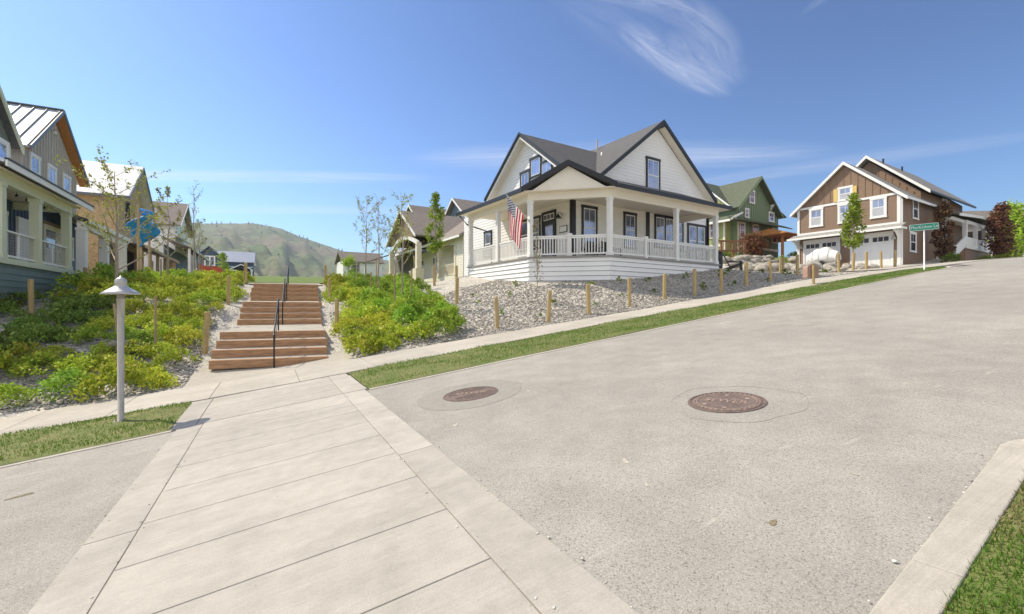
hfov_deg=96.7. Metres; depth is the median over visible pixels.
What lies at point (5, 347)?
shrub
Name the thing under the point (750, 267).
boulder
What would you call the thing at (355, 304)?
shrub
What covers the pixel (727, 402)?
manhole cover
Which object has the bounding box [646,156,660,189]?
window
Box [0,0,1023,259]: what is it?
sky
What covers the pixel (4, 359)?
shrub
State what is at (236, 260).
navy house
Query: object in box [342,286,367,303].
shrub
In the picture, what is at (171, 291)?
shrub
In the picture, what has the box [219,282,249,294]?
shrub
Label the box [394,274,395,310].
tree stake
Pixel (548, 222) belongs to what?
door
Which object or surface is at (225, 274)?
shrub
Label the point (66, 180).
window
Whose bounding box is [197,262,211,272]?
barrier fence
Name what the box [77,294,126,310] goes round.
shrub
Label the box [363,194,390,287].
sapling tree
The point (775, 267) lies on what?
boulder
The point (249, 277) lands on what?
shrub
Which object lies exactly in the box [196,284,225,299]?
shrub
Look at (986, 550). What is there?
grass
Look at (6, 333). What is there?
shrub
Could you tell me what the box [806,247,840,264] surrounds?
covered boat
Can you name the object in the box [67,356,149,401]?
shrub
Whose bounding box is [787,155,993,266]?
brown house
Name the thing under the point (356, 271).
tree stake
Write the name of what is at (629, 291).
wooden post
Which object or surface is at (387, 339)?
shrub
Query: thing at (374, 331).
shrub
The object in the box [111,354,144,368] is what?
shrub
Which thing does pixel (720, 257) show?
rain barrel
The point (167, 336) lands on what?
shrub
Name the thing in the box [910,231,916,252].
window
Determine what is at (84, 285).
shrub
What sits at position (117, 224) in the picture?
sapling tree
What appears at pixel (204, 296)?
shrub
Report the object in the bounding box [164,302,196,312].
shrub
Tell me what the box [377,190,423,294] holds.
sapling tree
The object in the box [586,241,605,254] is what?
porch chair
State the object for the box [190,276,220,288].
shrub
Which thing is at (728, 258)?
boulder
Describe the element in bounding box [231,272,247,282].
shrub
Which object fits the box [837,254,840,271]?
wooden post
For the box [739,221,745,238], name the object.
window
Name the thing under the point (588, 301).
wooden post
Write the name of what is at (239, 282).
shrub
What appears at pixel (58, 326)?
shrub
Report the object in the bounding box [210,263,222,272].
barrier fence
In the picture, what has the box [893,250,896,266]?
wooden post
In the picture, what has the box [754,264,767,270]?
boulder
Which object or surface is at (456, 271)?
wooden post
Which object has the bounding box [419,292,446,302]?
shrub
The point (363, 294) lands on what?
shrub
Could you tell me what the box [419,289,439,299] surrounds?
shrub
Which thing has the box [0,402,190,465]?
grass strip
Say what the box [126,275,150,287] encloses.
shrub
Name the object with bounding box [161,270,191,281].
shrub
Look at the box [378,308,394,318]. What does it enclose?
shrub
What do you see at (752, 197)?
window
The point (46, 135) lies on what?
beige house
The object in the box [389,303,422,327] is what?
shrub
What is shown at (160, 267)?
tree stake
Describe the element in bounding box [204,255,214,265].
window
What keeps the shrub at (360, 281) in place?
on the ground at (228, 316)
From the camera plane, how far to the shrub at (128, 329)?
13.24 m
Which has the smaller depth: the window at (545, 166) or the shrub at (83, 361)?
the shrub at (83, 361)
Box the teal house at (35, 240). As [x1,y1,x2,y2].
[0,85,94,313]
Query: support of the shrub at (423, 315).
on the ground at (228, 316)
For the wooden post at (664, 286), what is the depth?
17.30 m
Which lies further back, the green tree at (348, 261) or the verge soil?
the green tree at (348, 261)
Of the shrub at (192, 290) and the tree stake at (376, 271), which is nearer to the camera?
the shrub at (192, 290)
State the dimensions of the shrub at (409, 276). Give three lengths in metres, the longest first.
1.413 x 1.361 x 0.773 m
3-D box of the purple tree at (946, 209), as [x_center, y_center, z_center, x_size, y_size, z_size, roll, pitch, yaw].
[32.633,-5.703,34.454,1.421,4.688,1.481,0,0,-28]
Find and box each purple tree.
[929,200,956,260]
[979,201,1019,256]
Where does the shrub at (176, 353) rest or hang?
on the ground at (228, 316)
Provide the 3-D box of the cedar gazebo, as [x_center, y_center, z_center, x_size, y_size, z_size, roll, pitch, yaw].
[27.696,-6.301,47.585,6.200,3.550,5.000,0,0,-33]
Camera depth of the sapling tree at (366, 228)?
23.96 m
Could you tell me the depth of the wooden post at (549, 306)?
14.83 m
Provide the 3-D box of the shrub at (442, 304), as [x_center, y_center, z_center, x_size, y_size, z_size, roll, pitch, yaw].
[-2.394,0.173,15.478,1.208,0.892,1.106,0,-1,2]
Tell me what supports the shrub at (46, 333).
on the ground at (228, 316)
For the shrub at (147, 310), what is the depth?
15.32 m
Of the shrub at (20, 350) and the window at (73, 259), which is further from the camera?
the window at (73, 259)
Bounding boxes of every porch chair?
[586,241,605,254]
[601,241,621,255]
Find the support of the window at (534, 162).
in the white house at (645, 200)
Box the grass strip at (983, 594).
[944,487,1023,613]
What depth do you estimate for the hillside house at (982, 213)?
60.62 m
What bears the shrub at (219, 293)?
on the ground at (228, 316)
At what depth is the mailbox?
17.04 m
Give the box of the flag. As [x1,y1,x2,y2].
[505,193,529,248]
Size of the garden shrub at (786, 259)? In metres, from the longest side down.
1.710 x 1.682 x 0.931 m
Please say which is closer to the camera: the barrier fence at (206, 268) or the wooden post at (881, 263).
the wooden post at (881, 263)
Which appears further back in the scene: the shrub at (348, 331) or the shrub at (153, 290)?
the shrub at (153, 290)
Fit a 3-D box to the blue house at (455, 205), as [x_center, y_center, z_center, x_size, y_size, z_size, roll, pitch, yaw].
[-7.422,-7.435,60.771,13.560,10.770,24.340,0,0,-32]
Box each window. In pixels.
[0,137,9,157]
[29,151,40,175]
[47,163,57,184]
[62,173,71,192]
[72,237,74,260]
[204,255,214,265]
[432,255,436,272]
[483,230,491,256]
[517,215,540,252]
[519,168,529,187]
[529,154,541,178]
[540,160,552,174]
[581,204,597,249]
[623,211,636,248]
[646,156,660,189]
[654,214,683,249]
[687,223,706,259]
[709,223,719,238]
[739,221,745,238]
[745,208,749,217]
[749,190,754,203]
[752,224,758,232]
[769,211,774,222]
[772,227,777,243]
[809,207,823,227]
[837,185,852,201]
[837,203,851,223]
[869,196,886,218]
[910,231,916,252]
[912,200,918,219]
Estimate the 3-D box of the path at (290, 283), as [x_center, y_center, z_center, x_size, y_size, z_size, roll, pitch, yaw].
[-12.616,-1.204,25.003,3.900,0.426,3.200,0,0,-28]
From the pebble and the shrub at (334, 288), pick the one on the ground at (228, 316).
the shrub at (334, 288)
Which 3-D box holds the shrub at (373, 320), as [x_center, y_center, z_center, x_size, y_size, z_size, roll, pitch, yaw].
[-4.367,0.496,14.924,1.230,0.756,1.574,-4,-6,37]
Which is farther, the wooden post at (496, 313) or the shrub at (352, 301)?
the shrub at (352, 301)
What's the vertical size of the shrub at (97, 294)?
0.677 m
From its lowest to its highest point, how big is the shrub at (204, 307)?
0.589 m
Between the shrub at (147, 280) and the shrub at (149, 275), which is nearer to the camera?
the shrub at (147, 280)
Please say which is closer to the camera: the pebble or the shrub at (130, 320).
the pebble
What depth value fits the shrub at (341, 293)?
19.79 m
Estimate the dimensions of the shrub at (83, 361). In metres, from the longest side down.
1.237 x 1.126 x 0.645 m
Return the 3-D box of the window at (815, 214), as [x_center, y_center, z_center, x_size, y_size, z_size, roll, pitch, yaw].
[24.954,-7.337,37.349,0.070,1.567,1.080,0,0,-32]
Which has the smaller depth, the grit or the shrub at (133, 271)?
the grit
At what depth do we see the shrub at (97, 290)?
16.32 m
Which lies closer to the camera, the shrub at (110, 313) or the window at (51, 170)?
the shrub at (110, 313)
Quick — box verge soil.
[349,267,946,388]
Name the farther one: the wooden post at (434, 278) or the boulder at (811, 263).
the boulder at (811, 263)
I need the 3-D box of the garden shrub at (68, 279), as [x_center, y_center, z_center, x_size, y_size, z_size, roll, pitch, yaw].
[-16.614,-0.898,17.522,2.082,1.066,2.068,1,5,5]
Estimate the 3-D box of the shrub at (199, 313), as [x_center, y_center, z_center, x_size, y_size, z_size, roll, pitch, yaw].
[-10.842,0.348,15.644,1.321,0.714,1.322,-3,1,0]
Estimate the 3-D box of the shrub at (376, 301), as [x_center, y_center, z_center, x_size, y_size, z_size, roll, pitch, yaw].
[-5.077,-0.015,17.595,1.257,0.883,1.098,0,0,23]
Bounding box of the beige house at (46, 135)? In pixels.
[7,101,131,286]
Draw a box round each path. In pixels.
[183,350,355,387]
[247,283,322,284]
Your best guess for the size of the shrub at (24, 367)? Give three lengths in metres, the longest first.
1.431 x 1.429 x 0.582 m
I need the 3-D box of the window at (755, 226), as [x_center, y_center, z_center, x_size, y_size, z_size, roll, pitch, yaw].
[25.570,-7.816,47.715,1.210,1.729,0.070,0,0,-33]
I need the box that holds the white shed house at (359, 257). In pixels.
[334,251,384,277]
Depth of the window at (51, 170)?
21.94 m
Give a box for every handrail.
[273,298,279,367]
[282,278,285,324]
[286,265,288,300]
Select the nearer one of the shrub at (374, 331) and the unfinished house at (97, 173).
the shrub at (374, 331)
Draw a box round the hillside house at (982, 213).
[962,211,1023,255]
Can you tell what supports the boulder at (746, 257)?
on the boulder
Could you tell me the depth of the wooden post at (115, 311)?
11.52 m
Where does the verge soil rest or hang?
on the ground at (228, 316)
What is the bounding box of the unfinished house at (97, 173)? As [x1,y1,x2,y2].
[77,160,178,273]
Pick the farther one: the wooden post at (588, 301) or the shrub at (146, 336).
the wooden post at (588, 301)
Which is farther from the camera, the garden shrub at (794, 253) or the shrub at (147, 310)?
the garden shrub at (794, 253)
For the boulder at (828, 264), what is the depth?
29.94 m
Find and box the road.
[0,258,1023,613]
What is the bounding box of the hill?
[188,223,394,276]
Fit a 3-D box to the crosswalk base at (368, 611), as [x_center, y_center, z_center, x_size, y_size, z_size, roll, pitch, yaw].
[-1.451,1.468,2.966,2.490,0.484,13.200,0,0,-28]
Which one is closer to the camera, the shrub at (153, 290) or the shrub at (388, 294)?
the shrub at (153, 290)
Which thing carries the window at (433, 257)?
in the tan cottage
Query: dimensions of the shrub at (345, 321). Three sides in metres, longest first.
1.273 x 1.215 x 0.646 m
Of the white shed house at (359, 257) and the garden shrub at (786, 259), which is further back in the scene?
the white shed house at (359, 257)
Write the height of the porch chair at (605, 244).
1.000 m
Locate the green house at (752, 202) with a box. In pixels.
[706,176,791,257]
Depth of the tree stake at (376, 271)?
24.02 m
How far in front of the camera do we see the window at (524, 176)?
24.64 m
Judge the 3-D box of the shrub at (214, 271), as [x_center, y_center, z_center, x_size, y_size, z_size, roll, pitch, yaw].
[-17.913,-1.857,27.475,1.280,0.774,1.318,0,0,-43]
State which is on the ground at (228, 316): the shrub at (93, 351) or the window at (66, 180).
the shrub at (93, 351)
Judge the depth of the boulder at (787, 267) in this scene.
29.36 m
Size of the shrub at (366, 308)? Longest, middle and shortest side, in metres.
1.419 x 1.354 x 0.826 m
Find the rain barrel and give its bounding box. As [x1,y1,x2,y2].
[718,251,722,267]
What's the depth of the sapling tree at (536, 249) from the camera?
17.00 m
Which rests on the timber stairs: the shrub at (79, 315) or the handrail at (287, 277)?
the handrail at (287, 277)
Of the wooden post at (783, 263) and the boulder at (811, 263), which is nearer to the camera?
the wooden post at (783, 263)
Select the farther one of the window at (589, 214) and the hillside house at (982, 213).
the hillside house at (982, 213)
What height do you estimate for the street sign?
2.126 m
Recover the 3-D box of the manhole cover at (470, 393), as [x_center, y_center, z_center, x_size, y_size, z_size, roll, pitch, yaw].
[-0.564,1.210,6.241,0.760,0.071,0.760,-9,3,-28]
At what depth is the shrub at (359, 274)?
25.92 m
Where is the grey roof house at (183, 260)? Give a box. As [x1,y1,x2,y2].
[144,201,211,272]
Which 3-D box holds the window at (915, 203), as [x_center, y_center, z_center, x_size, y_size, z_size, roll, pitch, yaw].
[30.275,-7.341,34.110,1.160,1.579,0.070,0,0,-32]
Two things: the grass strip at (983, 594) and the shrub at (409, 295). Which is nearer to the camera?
the grass strip at (983, 594)
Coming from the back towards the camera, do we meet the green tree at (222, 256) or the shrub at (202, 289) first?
the green tree at (222, 256)
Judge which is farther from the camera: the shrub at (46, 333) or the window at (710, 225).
the window at (710, 225)
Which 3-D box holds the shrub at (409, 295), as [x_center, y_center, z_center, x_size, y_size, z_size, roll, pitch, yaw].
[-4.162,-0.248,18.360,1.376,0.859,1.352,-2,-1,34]
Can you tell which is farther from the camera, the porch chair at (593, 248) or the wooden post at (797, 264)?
the wooden post at (797, 264)
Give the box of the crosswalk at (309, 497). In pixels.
[27,373,638,613]
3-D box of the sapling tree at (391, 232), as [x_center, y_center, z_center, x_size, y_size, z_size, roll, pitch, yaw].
[-7.215,-3.361,27.346,1.971,4.123,1.814,0,0,5]
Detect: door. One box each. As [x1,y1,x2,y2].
[43,223,60,267]
[541,209,555,255]
[803,237,839,263]
[808,265,817,276]
[850,231,893,265]
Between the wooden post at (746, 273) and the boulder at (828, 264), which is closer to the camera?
the wooden post at (746, 273)
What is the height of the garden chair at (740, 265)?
1.228 m
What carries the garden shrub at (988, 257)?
on the ground at (228, 316)
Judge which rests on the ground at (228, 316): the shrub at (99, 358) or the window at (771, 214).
the shrub at (99, 358)
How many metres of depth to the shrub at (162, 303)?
16.17 m
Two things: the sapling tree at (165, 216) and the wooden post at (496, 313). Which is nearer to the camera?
the wooden post at (496, 313)
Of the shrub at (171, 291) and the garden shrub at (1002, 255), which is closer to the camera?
the shrub at (171, 291)
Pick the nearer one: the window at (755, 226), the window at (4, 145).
the window at (4, 145)
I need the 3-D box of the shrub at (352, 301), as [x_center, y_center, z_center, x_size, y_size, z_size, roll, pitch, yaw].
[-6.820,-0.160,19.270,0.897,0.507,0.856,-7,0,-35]
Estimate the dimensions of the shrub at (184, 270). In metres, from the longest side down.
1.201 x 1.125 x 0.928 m
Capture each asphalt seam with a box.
[416,380,521,409]
[671,386,808,422]
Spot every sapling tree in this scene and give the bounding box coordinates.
[46,144,183,299]
[139,186,195,265]
[185,180,202,269]
[187,218,217,269]
[353,194,387,278]
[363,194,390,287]
[376,217,409,274]
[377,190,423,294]
[531,219,542,302]
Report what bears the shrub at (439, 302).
on the ground at (228, 316)
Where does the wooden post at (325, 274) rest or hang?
on the ground at (228, 316)
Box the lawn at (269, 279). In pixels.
[248,276,423,282]
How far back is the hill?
982.86 m
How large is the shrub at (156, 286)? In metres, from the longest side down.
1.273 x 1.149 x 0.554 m
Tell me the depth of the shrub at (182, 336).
13.18 m
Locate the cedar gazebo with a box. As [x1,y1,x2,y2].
[753,228,796,255]
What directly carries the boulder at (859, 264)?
on the ground at (228, 316)
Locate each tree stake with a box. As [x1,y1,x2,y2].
[160,259,161,275]
[356,262,357,288]
[370,272,371,288]
[375,260,376,283]
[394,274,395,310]
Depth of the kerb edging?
2.07 m
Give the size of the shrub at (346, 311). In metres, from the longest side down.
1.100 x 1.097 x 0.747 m
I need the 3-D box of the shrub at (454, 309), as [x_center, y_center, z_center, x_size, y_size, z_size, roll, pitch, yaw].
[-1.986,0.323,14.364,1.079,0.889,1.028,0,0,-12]
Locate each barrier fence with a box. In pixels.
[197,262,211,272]
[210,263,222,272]
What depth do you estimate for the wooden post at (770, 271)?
20.70 m
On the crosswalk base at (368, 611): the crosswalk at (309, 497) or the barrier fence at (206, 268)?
the crosswalk at (309, 497)
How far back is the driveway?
25.77 m
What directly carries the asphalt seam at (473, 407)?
on the road
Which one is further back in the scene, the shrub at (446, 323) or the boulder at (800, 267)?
the boulder at (800, 267)
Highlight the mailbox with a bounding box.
[802,264,818,283]
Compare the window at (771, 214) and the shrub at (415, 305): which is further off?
the window at (771, 214)
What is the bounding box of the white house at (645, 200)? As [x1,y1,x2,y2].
[456,119,732,281]
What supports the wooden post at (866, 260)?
on the ground at (228, 316)
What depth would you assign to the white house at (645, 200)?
22.84 m
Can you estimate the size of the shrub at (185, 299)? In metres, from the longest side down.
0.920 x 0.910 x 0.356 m
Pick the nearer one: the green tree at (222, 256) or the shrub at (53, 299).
the shrub at (53, 299)
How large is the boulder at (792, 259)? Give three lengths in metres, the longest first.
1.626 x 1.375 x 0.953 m
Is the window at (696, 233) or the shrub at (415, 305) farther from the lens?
the window at (696, 233)
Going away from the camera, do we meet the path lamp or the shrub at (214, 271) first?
the path lamp
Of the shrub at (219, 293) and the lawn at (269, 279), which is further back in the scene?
the lawn at (269, 279)
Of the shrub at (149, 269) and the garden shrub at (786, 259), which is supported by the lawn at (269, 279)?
the shrub at (149, 269)
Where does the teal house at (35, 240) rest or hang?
on the ground at (228, 316)
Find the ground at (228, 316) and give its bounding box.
[0,257,982,465]
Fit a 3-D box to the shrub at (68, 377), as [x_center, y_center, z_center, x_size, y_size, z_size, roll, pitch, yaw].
[-9.770,1.652,10.015,1.378,0.596,1.290,5,5,16]
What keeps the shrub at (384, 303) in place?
on the ground at (228, 316)
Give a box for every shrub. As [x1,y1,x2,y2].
[0,291,27,305]
[0,300,31,316]
[0,327,33,347]
[0,342,30,354]
[0,345,22,370]
[0,382,37,407]
[1,314,54,331]
[1,340,50,369]
[2,322,72,344]
[2,350,78,376]
[11,289,49,301]
[22,309,63,322]
[22,367,94,401]
[24,325,68,337]
[36,298,89,311]
[37,344,79,355]
[39,323,97,339]
[41,295,78,307]
[44,292,107,321]
[46,270,113,296]
[49,288,81,299]
[49,351,104,376]
[50,306,113,327]
[66,324,110,343]
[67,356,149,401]
[72,292,115,306]
[74,275,113,292]
[76,289,110,296]
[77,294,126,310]
[80,314,129,332]
[83,261,132,279]
[84,281,126,298]
[85,352,131,367]
[88,339,113,355]
[98,309,128,316]
[107,325,141,339]
[110,337,155,358]
[111,281,153,301]
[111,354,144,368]
[120,269,142,275]
[124,312,151,328]
[124,329,163,345]
[125,296,153,312]
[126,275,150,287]
[126,362,174,380]
[133,269,161,280]
[135,365,179,389]
[136,308,163,318]
[137,266,153,271]
[137,310,180,326]
[137,318,176,337]
[139,282,164,288]
[139,287,175,299]
[144,276,155,285]
[144,300,167,310]
[148,341,172,354]
[150,344,202,366]
[155,268,175,274]
[156,285,192,299]
[157,273,190,292]
[158,315,188,327]
[159,298,192,318]
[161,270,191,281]
[161,324,202,343]
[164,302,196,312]
[164,329,210,347]
[170,307,214,325]
[171,274,197,290]
[172,296,199,305]
[174,268,192,277]
[180,315,203,330]
[185,287,196,292]
[187,272,203,279]
[187,291,223,303]
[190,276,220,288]
[191,287,215,298]
[192,270,208,277]
[193,304,211,316]
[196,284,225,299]
[203,273,226,280]
[205,301,224,309]
[208,270,220,273]
[208,286,243,302]
[209,289,235,300]
[218,268,243,278]
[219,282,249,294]
[230,279,243,285]
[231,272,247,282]
[237,270,254,281]
[321,285,346,299]
[322,287,354,303]
[323,272,344,284]
[326,279,340,286]
[327,315,367,334]
[333,307,362,322]
[338,331,383,355]
[339,321,374,339]
[340,298,359,307]
[341,276,358,282]
[341,325,386,352]
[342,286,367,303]
[347,276,369,289]
[349,271,366,282]
[349,301,365,313]
[352,299,378,308]
[352,302,388,317]
[353,285,384,302]
[353,311,394,332]
[364,289,388,301]
[367,283,385,291]
[370,295,393,312]
[373,332,402,351]
[374,319,405,337]
[375,296,396,314]
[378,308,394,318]
[379,273,393,282]
[379,280,391,291]
[384,291,393,298]
[388,295,411,315]
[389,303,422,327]
[390,280,414,292]
[392,275,408,281]
[392,290,420,302]
[393,271,410,278]
[394,320,432,340]
[396,283,423,298]
[400,297,429,316]
[406,277,431,291]
[411,312,439,325]
[414,306,461,338]
[415,297,440,315]
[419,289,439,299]
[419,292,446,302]
[426,299,453,319]
[430,300,450,316]
[432,304,465,328]
[723,252,738,257]
[736,228,771,255]
[775,255,790,262]
[787,251,796,257]
[939,251,962,262]
[974,254,994,259]
[994,252,1019,258]
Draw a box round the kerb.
[0,267,952,467]
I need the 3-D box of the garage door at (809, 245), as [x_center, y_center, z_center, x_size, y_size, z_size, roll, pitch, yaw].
[25.175,-4.245,37.053,0.090,2.590,2.720,0,0,-32]
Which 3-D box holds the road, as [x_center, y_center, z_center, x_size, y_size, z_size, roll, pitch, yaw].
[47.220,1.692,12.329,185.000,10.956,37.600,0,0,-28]
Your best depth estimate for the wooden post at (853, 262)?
25.06 m
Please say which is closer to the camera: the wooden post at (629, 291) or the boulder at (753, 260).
the wooden post at (629, 291)
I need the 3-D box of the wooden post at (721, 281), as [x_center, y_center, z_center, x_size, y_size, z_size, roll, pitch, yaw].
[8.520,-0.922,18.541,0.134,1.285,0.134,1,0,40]
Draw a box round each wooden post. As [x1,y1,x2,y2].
[27,279,34,315]
[113,303,116,333]
[154,296,156,355]
[202,312,209,353]
[226,275,230,304]
[244,263,246,283]
[324,265,326,284]
[328,278,330,302]
[335,298,338,328]
[433,266,435,285]
[455,266,457,277]
[455,278,458,303]
[494,297,498,328]
[546,291,551,321]
[586,284,590,313]
[627,278,631,306]
[663,274,665,299]
[693,269,696,295]
[719,268,722,292]
[744,262,747,285]
[768,261,771,281]
[779,257,781,272]
[781,257,784,272]
[796,254,798,275]
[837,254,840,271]
[851,253,855,271]
[865,252,867,268]
[880,251,882,267]
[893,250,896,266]
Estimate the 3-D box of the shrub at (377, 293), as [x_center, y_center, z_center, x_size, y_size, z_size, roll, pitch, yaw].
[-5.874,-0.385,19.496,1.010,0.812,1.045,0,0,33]
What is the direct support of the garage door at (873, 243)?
in the brown house at (896, 203)
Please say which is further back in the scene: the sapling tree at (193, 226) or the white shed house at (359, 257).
the white shed house at (359, 257)
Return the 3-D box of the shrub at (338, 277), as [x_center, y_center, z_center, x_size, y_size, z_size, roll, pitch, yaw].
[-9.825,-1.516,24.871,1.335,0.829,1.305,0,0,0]
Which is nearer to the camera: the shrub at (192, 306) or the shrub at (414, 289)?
the shrub at (192, 306)
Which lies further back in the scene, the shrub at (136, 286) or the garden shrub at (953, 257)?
the garden shrub at (953, 257)
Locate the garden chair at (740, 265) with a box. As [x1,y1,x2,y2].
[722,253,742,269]
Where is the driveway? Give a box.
[752,263,935,271]
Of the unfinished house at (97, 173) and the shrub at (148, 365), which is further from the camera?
the unfinished house at (97, 173)
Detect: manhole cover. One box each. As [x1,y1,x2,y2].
[443,386,497,401]
[688,392,766,412]
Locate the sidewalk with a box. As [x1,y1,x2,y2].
[0,257,1015,434]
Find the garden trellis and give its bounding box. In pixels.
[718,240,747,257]
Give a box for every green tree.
[215,252,230,272]
[340,254,355,275]
[987,199,1023,256]
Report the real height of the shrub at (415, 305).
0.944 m
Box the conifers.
[192,220,386,269]
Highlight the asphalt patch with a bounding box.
[418,380,520,409]
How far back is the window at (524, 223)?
23.87 m
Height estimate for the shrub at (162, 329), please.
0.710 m
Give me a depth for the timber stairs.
14.06 m
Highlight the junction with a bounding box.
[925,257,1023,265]
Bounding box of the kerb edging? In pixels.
[869,439,1023,613]
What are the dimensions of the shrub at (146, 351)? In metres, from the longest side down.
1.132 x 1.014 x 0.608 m
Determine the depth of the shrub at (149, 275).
20.86 m
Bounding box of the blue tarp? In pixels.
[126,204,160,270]
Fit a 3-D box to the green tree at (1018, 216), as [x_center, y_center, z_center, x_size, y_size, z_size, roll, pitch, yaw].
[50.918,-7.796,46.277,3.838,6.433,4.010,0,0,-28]
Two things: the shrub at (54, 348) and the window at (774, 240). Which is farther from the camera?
the window at (774, 240)
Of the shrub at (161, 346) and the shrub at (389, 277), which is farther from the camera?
the shrub at (389, 277)
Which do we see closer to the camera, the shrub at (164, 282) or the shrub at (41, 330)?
the shrub at (41, 330)
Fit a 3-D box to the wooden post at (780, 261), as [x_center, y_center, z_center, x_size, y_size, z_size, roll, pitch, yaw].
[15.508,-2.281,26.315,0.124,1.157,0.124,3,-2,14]
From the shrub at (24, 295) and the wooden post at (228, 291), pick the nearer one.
the shrub at (24, 295)
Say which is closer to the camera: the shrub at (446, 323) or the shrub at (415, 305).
the shrub at (446, 323)
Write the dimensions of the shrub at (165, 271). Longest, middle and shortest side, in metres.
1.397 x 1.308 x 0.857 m
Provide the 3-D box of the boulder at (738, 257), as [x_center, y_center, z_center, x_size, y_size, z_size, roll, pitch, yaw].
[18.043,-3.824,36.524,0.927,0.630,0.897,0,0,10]
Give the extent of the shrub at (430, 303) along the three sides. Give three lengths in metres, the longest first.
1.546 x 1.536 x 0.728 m
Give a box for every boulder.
[97,340,142,354]
[723,256,733,263]
[733,255,743,259]
[739,255,749,260]
[743,265,754,270]
[749,258,758,262]
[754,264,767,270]
[760,263,778,270]
[781,264,792,270]
[785,256,795,263]
[791,264,804,270]
[804,262,820,269]
[823,263,836,268]
[842,263,851,267]
[855,263,864,266]
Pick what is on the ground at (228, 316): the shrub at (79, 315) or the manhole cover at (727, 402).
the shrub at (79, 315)
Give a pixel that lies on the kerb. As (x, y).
(74, 451)
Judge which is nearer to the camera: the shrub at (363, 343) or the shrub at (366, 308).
the shrub at (363, 343)
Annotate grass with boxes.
[0,266,1023,613]
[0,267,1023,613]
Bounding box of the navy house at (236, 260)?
[196,246,255,275]
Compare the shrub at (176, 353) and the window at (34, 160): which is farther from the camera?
the window at (34, 160)
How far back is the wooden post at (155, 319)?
12.46 m
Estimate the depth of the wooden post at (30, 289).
14.46 m
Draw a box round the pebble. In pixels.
[769,519,776,525]
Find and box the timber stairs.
[209,283,327,369]
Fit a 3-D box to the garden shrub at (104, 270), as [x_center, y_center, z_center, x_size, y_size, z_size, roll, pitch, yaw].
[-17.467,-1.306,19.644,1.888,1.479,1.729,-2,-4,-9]
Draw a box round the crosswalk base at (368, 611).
[87,377,540,613]
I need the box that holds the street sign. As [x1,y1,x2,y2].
[909,222,938,268]
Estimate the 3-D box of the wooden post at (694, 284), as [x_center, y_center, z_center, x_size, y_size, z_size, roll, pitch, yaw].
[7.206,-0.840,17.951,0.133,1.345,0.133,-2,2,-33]
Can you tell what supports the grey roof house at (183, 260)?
on the ground at (228, 316)
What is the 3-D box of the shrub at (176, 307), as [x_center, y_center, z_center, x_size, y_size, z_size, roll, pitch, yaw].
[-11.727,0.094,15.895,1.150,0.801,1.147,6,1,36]
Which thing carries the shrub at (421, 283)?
on the ground at (228, 316)
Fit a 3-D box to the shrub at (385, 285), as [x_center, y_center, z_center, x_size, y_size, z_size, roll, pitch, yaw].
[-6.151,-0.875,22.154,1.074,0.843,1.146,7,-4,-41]
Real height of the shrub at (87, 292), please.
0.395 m
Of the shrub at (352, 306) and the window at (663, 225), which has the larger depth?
the window at (663, 225)
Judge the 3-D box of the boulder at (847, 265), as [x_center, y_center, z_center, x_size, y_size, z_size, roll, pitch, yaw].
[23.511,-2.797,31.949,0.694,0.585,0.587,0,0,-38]
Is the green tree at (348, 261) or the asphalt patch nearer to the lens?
the asphalt patch
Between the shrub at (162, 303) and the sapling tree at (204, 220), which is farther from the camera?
the sapling tree at (204, 220)
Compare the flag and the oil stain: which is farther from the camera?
the flag
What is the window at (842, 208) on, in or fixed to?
in the brown house at (896, 203)
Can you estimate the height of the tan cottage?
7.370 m
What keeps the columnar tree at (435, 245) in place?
on the ground at (228, 316)
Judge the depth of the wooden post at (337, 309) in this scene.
15.47 m
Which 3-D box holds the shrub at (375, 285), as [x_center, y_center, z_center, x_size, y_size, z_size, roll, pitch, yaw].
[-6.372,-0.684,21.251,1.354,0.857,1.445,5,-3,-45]
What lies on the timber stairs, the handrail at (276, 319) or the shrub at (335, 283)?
the handrail at (276, 319)
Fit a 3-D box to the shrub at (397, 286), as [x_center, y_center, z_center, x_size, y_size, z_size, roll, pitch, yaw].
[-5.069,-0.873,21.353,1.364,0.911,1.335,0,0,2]
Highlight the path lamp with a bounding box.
[99,276,140,422]
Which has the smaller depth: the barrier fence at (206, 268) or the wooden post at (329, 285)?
the wooden post at (329, 285)
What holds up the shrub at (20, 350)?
on the ground at (228, 316)
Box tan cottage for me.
[362,210,463,281]
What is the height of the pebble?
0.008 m
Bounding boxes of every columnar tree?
[423,191,446,272]
[839,192,866,252]
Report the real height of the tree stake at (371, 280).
1.705 m
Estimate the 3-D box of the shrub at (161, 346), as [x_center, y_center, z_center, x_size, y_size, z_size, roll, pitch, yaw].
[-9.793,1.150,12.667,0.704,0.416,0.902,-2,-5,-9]
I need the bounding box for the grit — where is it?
[19,270,990,611]
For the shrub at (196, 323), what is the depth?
14.50 m
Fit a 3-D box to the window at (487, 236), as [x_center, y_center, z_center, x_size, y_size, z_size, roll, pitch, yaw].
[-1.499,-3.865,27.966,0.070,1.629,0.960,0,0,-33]
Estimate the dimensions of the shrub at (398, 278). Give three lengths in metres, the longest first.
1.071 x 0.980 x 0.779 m
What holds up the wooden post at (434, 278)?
on the ground at (228, 316)
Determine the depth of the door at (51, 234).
21.30 m
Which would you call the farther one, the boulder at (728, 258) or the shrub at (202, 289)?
the boulder at (728, 258)
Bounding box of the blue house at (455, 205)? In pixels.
[397,198,482,251]
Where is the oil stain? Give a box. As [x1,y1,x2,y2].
[5,492,33,499]

